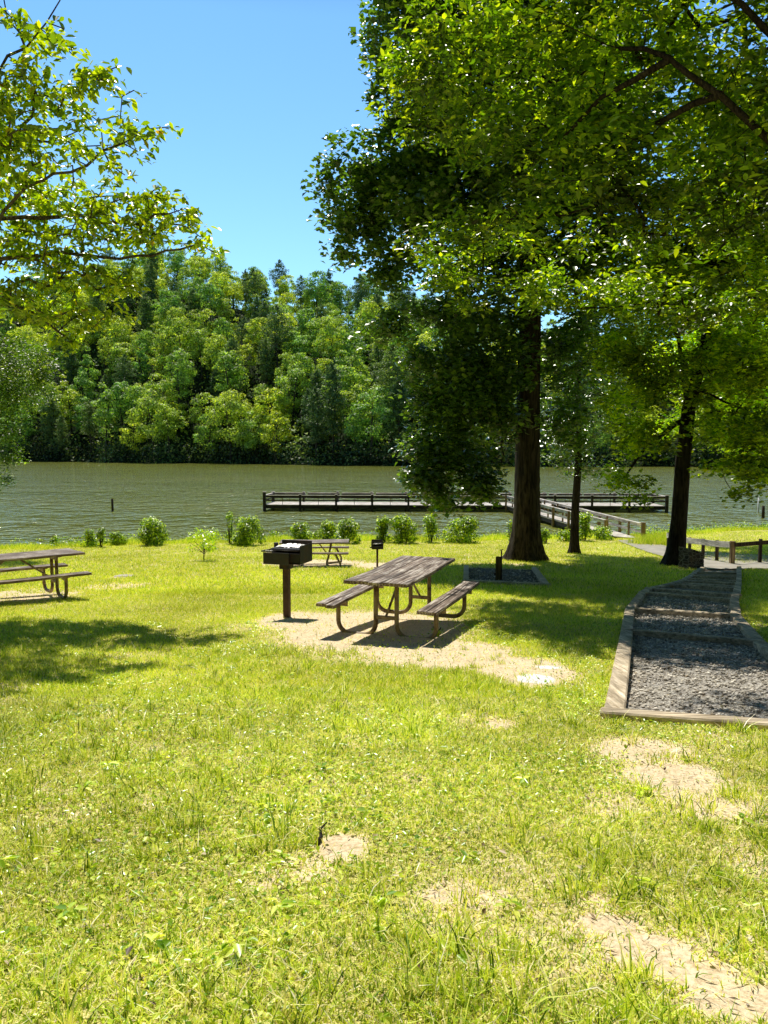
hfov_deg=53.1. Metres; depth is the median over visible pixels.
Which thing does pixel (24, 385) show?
broadleaf tree
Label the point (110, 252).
pine tree
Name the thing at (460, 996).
grass
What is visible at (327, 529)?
shrub
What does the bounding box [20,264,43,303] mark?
broadleaf tree
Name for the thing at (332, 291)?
pine tree
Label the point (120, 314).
pine tree
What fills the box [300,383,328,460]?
pine tree
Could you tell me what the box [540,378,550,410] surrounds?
pine tree
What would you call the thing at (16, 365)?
shore tree
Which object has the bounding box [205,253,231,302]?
broadleaf tree
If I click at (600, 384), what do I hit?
pine tree
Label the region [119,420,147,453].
broadleaf tree
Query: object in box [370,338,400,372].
broadleaf tree
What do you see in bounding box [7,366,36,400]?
broadleaf tree
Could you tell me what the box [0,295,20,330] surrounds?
broadleaf tree
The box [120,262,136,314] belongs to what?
pine tree
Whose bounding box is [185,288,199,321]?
pine tree
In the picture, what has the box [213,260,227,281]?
pine tree
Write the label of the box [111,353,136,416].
tree
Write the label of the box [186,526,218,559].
sapling
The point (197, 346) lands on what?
broadleaf tree
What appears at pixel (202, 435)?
broadleaf tree
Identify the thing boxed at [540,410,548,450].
pine tree
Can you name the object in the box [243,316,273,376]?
broadleaf tree
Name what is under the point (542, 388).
pine tree
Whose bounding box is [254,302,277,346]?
pine tree
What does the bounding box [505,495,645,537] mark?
gangway
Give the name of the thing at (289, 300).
broadleaf tree
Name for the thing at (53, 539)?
shrub
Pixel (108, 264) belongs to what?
broadleaf tree
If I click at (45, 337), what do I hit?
broadleaf tree
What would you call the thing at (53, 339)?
broadleaf tree
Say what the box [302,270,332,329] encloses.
broadleaf tree
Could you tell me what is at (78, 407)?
broadleaf tree
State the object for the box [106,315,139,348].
broadleaf tree
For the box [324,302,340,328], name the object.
broadleaf tree
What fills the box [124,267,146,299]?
broadleaf tree
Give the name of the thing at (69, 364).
pine tree
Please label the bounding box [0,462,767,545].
lake
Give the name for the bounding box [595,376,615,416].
broadleaf tree
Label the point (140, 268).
broadleaf tree
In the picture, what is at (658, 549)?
path
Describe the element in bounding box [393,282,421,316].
pine tree
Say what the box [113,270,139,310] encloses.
broadleaf tree
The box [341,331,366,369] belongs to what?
broadleaf tree
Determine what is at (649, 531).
shore weeds
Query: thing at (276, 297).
broadleaf tree
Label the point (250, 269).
broadleaf tree
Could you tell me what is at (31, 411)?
broadleaf tree
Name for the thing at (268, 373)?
pine tree
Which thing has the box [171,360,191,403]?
broadleaf tree
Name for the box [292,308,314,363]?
broadleaf tree
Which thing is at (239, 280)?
broadleaf tree
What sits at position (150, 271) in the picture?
pine tree
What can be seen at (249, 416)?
broadleaf tree
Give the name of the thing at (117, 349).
broadleaf tree
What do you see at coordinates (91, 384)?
broadleaf tree
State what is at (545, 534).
shrub
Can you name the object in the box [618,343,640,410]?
pine tree
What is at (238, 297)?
broadleaf tree
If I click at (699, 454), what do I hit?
shoreline thicket
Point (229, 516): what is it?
shrub
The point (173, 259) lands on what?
broadleaf tree
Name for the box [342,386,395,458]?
broadleaf tree
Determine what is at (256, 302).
pine tree
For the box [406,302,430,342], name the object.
broadleaf tree
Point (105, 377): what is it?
pine tree
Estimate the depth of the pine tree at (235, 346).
251.95 m
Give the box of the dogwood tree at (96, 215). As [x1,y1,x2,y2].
[0,0,229,356]
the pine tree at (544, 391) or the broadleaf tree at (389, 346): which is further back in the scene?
the broadleaf tree at (389, 346)
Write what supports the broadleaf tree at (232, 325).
on the hillside
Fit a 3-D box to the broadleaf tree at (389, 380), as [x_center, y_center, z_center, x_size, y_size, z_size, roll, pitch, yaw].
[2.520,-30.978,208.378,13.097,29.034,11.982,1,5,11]
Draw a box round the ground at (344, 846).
[0,530,767,1023]
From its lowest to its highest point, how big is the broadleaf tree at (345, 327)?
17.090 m
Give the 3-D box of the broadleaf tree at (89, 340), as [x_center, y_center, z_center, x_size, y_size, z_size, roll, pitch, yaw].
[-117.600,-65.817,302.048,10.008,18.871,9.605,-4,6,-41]
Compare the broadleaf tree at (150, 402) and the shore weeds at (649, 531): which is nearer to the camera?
the shore weeds at (649, 531)
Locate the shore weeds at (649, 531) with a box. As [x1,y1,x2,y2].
[11,520,767,547]
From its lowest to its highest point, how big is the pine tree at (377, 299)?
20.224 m
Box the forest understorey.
[0,275,751,460]
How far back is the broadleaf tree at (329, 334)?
243.89 m
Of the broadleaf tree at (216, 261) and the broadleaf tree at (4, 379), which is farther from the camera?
the broadleaf tree at (216, 261)
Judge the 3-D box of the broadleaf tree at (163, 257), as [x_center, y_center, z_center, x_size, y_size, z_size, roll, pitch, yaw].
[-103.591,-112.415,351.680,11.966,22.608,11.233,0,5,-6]
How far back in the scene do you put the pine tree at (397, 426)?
201.24 m
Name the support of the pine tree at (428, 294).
on the hillside
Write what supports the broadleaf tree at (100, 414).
on the hillside
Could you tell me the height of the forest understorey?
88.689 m
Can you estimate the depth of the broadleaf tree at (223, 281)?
299.84 m
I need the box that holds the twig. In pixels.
[315,822,326,845]
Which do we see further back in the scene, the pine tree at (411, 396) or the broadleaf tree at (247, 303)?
the broadleaf tree at (247, 303)
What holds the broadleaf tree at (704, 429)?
on the hillside
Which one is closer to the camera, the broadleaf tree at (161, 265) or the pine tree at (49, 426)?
the pine tree at (49, 426)
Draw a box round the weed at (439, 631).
[431,626,442,636]
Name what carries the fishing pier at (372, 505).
in the lake
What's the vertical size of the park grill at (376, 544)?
0.870 m
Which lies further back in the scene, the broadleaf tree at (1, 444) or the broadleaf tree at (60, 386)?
the broadleaf tree at (60, 386)
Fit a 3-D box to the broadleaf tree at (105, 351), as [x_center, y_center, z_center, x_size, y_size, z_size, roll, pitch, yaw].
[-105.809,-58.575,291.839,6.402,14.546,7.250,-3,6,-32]
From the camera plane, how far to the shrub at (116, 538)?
32.91 m
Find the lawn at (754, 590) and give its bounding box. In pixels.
[0,531,767,699]
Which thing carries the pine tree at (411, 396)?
on the hillside
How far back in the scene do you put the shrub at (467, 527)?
33.36 m
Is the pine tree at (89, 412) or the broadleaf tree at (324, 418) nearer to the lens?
the broadleaf tree at (324, 418)
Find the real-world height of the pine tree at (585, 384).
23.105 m
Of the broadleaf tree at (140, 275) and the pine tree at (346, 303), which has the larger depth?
the broadleaf tree at (140, 275)
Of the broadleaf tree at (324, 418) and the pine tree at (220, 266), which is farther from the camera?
the pine tree at (220, 266)
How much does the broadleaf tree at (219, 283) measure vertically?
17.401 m
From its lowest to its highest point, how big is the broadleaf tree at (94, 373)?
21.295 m
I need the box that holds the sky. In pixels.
[0,0,767,363]
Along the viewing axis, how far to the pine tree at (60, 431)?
254.31 m
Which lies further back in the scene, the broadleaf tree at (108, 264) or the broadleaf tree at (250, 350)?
the broadleaf tree at (108, 264)
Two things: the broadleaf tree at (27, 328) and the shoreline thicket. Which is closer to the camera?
the shoreline thicket
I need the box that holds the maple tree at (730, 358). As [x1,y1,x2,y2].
[566,55,767,565]
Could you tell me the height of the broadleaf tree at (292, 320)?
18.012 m
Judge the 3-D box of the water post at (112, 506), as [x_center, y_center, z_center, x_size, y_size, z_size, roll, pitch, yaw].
[-19.471,-0.007,55.121,0.169,1.882,0.164,0,5,0]
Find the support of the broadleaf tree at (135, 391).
on the hillside
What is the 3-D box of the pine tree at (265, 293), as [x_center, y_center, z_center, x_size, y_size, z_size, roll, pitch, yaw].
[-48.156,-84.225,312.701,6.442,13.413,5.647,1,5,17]
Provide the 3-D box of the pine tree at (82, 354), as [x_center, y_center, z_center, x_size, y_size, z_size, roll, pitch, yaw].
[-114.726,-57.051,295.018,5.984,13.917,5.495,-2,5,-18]
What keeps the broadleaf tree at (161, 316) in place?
on the hillside
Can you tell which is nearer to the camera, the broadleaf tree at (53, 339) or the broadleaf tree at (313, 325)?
the broadleaf tree at (313, 325)
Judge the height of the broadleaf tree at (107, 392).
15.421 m
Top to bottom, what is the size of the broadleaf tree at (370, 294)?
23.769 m
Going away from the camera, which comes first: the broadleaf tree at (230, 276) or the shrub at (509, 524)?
the shrub at (509, 524)
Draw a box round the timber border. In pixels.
[462,565,550,586]
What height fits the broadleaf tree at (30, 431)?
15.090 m
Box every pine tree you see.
[0,339,8,361]
[37,394,67,452]
[42,369,55,402]
[53,325,62,372]
[53,416,71,455]
[61,335,79,385]
[79,345,92,378]
[80,399,97,456]
[86,284,105,339]
[91,263,105,293]
[95,374,112,409]
[98,245,119,265]
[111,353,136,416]
[115,304,125,331]
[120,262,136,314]
[136,293,153,331]
[136,308,149,340]
[143,245,159,283]
[143,260,160,300]
[145,278,159,311]
[167,278,180,307]
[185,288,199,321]
[205,369,223,410]
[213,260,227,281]
[223,333,242,390]
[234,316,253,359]
[239,269,252,310]
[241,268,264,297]
[249,296,264,331]
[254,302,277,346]
[255,334,274,401]
[259,289,269,304]
[260,304,292,388]
[268,259,288,303]
[292,274,307,306]
[294,307,308,345]
[297,389,312,440]
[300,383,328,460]
[309,366,323,406]
[314,303,328,356]
[314,358,349,458]
[322,269,333,301]
[328,283,348,321]
[344,289,354,326]
[348,273,370,330]
[365,342,386,389]
[371,291,383,318]
[380,378,415,462]
[385,277,402,307]
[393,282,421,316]
[404,364,418,403]
[422,289,436,307]
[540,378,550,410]
[540,380,547,413]
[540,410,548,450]
[569,365,590,405]
[594,369,610,415]
[603,310,634,393]
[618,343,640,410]
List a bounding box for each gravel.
[469,567,540,582]
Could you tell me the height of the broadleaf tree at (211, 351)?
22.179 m
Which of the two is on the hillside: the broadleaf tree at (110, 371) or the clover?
the broadleaf tree at (110, 371)
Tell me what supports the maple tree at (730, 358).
on the ground at (344, 846)
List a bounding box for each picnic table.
[0,548,91,598]
[279,539,348,566]
[316,555,479,638]
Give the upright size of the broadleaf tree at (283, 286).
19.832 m
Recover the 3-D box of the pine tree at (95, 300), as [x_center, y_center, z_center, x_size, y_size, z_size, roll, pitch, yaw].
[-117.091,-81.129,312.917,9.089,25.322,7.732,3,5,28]
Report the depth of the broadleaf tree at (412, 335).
256.04 m
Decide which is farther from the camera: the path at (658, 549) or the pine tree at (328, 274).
the pine tree at (328, 274)
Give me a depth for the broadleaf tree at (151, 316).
297.05 m
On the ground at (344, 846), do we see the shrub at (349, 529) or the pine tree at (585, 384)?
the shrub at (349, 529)
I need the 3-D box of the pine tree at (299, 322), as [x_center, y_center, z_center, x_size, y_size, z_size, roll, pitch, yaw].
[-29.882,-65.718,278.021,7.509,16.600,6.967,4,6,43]
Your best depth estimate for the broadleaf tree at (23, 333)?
303.74 m
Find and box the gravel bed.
[469,568,539,582]
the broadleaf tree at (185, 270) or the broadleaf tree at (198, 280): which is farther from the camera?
the broadleaf tree at (185, 270)
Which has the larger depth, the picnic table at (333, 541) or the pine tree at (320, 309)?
the pine tree at (320, 309)
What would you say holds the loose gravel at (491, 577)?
on the gravel bed
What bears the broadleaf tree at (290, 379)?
on the hillside
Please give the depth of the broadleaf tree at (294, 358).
234.74 m
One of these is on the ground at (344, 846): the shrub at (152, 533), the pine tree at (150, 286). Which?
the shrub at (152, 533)
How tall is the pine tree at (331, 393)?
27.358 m
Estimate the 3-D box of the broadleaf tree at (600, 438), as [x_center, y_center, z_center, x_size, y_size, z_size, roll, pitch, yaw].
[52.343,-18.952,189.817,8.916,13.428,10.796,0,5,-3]
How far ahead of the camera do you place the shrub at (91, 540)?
32.31 m
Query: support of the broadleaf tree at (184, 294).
on the hillside
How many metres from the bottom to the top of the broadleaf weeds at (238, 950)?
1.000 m
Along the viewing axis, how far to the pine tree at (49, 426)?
258.69 m
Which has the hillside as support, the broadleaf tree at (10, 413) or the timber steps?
the broadleaf tree at (10, 413)
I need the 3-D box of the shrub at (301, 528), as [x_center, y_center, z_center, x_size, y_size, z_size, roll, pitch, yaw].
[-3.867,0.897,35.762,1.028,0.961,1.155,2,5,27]
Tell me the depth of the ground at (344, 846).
3.51 m
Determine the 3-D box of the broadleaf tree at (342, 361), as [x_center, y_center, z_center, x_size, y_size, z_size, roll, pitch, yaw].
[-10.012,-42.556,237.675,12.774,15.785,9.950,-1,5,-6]
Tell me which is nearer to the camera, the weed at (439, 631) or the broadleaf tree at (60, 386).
the weed at (439, 631)
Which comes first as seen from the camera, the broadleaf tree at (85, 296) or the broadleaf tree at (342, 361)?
the broadleaf tree at (342, 361)
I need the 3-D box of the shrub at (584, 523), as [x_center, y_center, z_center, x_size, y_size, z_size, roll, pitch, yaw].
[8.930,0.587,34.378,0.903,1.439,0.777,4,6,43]
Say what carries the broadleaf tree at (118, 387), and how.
on the hillside
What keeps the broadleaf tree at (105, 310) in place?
on the hillside
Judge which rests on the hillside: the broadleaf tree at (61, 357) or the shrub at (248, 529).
the broadleaf tree at (61, 357)
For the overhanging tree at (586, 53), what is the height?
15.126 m
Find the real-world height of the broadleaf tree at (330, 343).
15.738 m
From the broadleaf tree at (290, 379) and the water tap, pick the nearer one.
the water tap
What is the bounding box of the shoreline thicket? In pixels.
[0,435,765,466]
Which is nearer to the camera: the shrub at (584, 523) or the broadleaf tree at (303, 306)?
the shrub at (584, 523)
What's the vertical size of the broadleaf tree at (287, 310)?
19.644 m
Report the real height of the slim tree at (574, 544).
10.395 m
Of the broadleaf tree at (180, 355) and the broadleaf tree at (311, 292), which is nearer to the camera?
the broadleaf tree at (180, 355)
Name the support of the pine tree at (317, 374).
on the hillside
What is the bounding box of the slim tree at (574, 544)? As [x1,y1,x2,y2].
[540,284,627,553]
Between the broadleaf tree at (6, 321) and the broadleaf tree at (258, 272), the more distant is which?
the broadleaf tree at (6, 321)
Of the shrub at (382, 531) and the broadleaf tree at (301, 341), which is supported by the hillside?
the broadleaf tree at (301, 341)
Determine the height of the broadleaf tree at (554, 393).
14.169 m
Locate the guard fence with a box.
[666,532,767,562]
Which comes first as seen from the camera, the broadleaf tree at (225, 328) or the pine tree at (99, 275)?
the broadleaf tree at (225, 328)
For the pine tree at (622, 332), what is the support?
on the hillside
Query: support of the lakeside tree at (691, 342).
on the ground at (344, 846)
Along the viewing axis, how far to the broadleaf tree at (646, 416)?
192.08 m
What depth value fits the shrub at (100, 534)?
32.03 m
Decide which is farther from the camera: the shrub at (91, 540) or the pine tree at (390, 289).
the pine tree at (390, 289)
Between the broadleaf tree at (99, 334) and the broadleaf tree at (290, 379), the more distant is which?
the broadleaf tree at (99, 334)
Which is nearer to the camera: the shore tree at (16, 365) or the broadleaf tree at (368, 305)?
the shore tree at (16, 365)
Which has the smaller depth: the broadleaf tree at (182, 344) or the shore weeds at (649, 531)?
the shore weeds at (649, 531)
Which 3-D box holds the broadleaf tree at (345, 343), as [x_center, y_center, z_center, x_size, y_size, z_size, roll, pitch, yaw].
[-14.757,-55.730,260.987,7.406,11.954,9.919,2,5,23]
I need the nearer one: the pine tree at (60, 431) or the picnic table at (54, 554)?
the picnic table at (54, 554)
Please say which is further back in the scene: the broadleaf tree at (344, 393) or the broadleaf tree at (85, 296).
the broadleaf tree at (85, 296)
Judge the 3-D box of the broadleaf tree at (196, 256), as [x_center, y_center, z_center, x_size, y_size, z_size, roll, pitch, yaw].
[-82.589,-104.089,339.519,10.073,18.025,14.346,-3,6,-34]
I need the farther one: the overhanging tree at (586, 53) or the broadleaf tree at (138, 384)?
the broadleaf tree at (138, 384)
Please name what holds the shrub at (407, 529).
on the ground at (344, 846)
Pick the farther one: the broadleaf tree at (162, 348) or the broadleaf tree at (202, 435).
the broadleaf tree at (162, 348)
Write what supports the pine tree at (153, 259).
on the hillside
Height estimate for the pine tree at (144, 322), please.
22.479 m
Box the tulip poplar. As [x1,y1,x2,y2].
[300,0,712,561]
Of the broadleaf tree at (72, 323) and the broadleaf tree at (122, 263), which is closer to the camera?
the broadleaf tree at (72, 323)
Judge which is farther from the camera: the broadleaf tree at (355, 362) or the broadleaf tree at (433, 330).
the broadleaf tree at (433, 330)
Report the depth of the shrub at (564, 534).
33.92 m
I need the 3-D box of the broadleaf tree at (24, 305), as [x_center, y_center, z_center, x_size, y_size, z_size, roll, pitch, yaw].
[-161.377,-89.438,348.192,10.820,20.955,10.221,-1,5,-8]
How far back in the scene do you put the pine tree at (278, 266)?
319.29 m
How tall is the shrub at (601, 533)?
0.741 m
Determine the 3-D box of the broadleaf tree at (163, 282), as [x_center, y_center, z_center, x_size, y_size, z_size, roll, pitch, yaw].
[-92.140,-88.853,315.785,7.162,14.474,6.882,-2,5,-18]
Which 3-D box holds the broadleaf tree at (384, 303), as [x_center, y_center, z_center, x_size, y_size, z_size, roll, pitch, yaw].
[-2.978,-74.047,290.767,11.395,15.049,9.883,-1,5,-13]
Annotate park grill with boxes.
[261,540,311,617]
[370,539,382,566]
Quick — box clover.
[0,620,767,1023]
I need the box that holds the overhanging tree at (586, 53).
[355,0,767,337]
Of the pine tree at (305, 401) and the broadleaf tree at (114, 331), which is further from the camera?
the broadleaf tree at (114, 331)
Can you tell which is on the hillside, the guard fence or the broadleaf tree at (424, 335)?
the broadleaf tree at (424, 335)
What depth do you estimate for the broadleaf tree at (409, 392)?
222.88 m
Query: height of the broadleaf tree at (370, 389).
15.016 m
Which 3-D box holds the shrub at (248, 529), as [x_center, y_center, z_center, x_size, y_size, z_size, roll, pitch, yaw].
[-5.772,0.765,32.455,1.436,1.405,1.353,1,5,17]
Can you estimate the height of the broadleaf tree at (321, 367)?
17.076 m
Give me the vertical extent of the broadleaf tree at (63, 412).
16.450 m
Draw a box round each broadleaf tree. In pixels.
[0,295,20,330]
[0,313,15,344]
[0,364,17,390]
[0,395,23,424]
[0,418,15,454]
[6,325,42,346]
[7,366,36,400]
[7,408,37,450]
[11,378,35,405]
[13,330,41,376]
[16,291,34,321]
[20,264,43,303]
[20,392,36,426]
[30,354,46,386]
[31,346,50,371]
[33,327,42,337]
[33,381,61,443]
[39,333,52,363]
[46,329,58,355]
[49,300,69,320]
[49,389,86,435]
[54,339,83,384]
[54,374,74,418]
[56,282,85,333]
[66,287,91,315]
[67,319,84,350]
[67,372,99,406]
[69,396,96,437]
[72,321,97,350]
[77,346,100,396]
[90,292,108,318]
[90,382,117,458]
[93,315,111,353]
[95,389,123,433]
[96,339,112,374]
[100,318,135,377]
[101,259,121,307]
[103,365,119,389]
[105,342,139,379]
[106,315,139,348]
[107,381,135,432]
[111,286,126,313]
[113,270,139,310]
[116,385,158,436]
[119,253,138,269]
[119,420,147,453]
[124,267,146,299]
[124,388,178,453]
[129,329,155,377]
[132,257,148,291]
[133,344,151,384]
[134,383,148,420]
[136,266,147,294]
[139,299,163,337]
[144,372,177,415]
[145,242,168,273]
[146,245,166,293]
[147,333,171,393]
[149,325,175,379]
[150,302,171,338]
[150,407,188,452]
[153,278,167,309]
[155,289,185,336]
[156,391,187,434]
[157,267,172,298]
[161,348,197,419]
[162,306,187,345]
[164,251,188,280]
[169,316,197,360]
[171,247,186,289]
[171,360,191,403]
[177,267,191,301]
[177,280,190,313]
[184,255,212,288]
[185,254,206,278]
[185,309,205,330]
[185,328,205,368]
[187,269,207,310]
[187,392,219,440]
[188,276,202,298]
[189,328,209,378]
[192,309,218,344]
[193,283,224,330]
[193,414,221,459]
[199,333,226,376]
[203,338,231,369]
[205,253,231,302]
[206,388,253,459]
[207,271,234,317]
[207,390,251,427]
[211,317,235,341]
[212,350,249,416]
[216,271,226,297]
[216,298,234,337]
[220,270,242,307]
[223,282,242,317]
[224,265,238,304]
[227,318,242,343]
[234,343,259,387]
[237,410,269,458]
[242,292,253,320]
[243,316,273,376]
[244,403,264,440]
[246,269,267,299]
[247,266,263,290]
[248,294,263,317]
[251,387,291,445]
[252,383,275,408]
[254,278,271,301]
[260,296,297,347]
[260,410,293,460]
[269,290,279,311]
[269,363,313,426]
[270,312,298,359]
[274,274,295,304]
[274,353,299,396]
[277,292,299,316]
[282,330,312,363]
[286,352,316,409]
[291,334,320,379]
[292,296,315,316]
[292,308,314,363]
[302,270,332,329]
[302,286,325,329]
[305,315,345,369]
[308,395,335,443]
[309,358,338,390]
[312,317,345,387]
[321,365,369,427]
[323,308,352,340]
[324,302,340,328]
[324,333,344,356]
[327,281,354,324]
[332,330,351,357]
[332,383,377,444]
[335,349,369,396]
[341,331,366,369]
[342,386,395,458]
[344,346,371,406]
[347,305,380,355]
[353,301,380,363]
[354,273,386,310]
[355,377,390,425]
[366,296,387,311]
[368,344,411,450]
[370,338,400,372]
[379,376,413,420]
[382,331,413,375]
[383,292,400,312]
[385,295,419,311]
[390,324,414,354]
[405,304,437,342]
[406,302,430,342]
[414,331,441,371]
[417,322,449,356]
[477,426,502,462]
[542,372,562,399]
[563,383,594,415]
[581,365,618,397]
[582,408,614,458]
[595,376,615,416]
[636,406,670,460]
[693,392,738,459]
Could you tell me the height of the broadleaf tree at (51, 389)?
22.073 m
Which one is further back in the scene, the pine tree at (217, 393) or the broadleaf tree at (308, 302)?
the broadleaf tree at (308, 302)
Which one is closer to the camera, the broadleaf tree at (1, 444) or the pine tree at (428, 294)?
the broadleaf tree at (1, 444)
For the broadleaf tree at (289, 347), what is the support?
on the hillside
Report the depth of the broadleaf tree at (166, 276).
325.00 m
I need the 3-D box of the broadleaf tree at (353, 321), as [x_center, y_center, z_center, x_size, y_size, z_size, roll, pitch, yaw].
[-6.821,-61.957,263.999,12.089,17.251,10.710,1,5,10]
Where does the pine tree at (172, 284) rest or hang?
on the hillside
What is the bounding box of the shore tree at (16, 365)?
[0,325,73,490]
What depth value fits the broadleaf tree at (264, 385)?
240.57 m
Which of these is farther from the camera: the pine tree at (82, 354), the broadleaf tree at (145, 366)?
the pine tree at (82, 354)
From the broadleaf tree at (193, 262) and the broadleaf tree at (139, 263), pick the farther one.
the broadleaf tree at (139, 263)
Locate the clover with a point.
(184, 880)
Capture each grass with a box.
[0,525,767,549]
[0,640,767,1023]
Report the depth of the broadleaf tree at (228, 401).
231.72 m
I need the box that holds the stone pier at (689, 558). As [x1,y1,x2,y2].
[678,547,703,568]
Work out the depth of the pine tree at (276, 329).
255.49 m
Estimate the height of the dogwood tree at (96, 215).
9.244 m
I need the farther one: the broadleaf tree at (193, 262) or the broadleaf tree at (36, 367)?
the broadleaf tree at (193, 262)
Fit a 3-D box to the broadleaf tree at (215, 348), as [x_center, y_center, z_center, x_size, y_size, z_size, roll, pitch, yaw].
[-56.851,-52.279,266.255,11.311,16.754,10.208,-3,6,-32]
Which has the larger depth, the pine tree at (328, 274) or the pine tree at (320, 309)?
the pine tree at (328, 274)
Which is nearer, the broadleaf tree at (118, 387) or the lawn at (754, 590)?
the lawn at (754, 590)
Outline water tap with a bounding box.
[494,549,503,579]
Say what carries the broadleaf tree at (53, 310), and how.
on the hillside
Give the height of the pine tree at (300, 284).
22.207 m
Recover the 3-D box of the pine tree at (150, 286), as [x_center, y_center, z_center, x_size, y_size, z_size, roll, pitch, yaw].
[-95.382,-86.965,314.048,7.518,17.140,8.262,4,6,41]
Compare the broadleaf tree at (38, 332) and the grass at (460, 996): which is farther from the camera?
the broadleaf tree at (38, 332)
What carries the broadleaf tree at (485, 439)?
on the hillside
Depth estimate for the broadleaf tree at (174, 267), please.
337.01 m
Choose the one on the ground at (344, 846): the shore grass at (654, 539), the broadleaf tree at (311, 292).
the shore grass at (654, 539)
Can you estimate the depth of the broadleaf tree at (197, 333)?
265.50 m
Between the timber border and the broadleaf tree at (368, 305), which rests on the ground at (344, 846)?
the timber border
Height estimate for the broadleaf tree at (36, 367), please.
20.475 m
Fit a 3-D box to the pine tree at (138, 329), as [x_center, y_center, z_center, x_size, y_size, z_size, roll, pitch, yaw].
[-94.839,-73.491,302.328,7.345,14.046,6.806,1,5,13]
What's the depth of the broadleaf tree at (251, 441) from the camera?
220.38 m
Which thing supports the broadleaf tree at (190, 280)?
on the hillside
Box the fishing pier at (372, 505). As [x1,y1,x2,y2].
[263,491,668,512]
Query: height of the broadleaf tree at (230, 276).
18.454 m
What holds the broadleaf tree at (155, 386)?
on the hillside
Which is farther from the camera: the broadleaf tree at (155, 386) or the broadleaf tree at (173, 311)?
the broadleaf tree at (173, 311)
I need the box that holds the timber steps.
[600,566,767,730]
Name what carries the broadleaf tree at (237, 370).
on the hillside
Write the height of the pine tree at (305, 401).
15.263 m
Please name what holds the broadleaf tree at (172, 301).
on the hillside
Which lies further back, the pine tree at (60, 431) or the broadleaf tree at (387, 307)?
the broadleaf tree at (387, 307)
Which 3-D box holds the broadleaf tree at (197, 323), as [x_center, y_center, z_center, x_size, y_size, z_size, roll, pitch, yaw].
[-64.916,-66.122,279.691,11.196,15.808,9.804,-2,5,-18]
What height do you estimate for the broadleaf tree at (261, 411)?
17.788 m
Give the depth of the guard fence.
24.31 m
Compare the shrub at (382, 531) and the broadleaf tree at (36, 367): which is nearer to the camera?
the shrub at (382, 531)
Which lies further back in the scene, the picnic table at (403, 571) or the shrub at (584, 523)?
the shrub at (584, 523)
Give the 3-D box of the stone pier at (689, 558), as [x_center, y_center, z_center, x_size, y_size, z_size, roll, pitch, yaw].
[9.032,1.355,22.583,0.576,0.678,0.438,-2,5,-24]
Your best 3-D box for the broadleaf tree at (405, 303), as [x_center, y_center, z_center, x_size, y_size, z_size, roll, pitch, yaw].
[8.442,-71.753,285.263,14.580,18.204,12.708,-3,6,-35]
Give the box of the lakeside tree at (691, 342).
[627,256,767,457]
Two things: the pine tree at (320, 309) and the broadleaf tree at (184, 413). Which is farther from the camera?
the pine tree at (320, 309)
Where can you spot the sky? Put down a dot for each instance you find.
(255, 88)
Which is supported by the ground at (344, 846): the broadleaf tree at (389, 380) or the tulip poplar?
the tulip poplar
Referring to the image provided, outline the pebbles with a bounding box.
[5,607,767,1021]
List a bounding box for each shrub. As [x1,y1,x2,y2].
[49,535,59,544]
[80,528,97,546]
[95,527,107,546]
[108,531,127,544]
[137,516,169,546]
[224,511,235,543]
[230,515,266,545]
[289,521,313,539]
[311,519,337,538]
[334,516,361,543]
[375,515,392,541]
[390,513,419,543]
[420,513,440,542]
[441,515,478,543]
[505,520,511,540]
[541,528,551,542]
[555,529,569,541]
[579,511,592,540]
[593,525,613,539]
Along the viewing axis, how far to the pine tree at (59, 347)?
300.06 m
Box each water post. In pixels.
[111,499,113,510]
[761,506,764,517]
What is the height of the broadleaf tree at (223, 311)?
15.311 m
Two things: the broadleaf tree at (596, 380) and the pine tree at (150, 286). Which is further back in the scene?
the pine tree at (150, 286)
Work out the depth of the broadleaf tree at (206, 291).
291.21 m
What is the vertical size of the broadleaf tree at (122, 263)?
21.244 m
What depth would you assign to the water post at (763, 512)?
49.54 m
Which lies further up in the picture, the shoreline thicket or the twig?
the shoreline thicket
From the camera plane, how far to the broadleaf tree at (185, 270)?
321.33 m
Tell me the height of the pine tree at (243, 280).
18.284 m
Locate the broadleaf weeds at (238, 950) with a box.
[0,620,764,967]
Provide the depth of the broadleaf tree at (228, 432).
221.81 m
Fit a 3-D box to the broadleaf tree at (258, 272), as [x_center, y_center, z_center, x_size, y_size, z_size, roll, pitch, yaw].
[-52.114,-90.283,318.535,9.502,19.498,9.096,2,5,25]
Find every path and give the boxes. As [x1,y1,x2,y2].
[618,540,767,568]
[626,569,767,718]
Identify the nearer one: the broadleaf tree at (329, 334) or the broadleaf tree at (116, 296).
the broadleaf tree at (329, 334)
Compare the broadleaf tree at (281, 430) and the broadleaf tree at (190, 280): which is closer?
the broadleaf tree at (281, 430)
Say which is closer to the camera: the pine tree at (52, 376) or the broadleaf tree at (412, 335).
the broadleaf tree at (412, 335)
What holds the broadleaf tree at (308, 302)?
on the hillside
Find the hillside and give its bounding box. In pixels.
[0,291,763,466]
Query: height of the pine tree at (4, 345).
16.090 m
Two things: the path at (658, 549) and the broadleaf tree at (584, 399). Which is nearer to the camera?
the path at (658, 549)
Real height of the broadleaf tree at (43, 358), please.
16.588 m

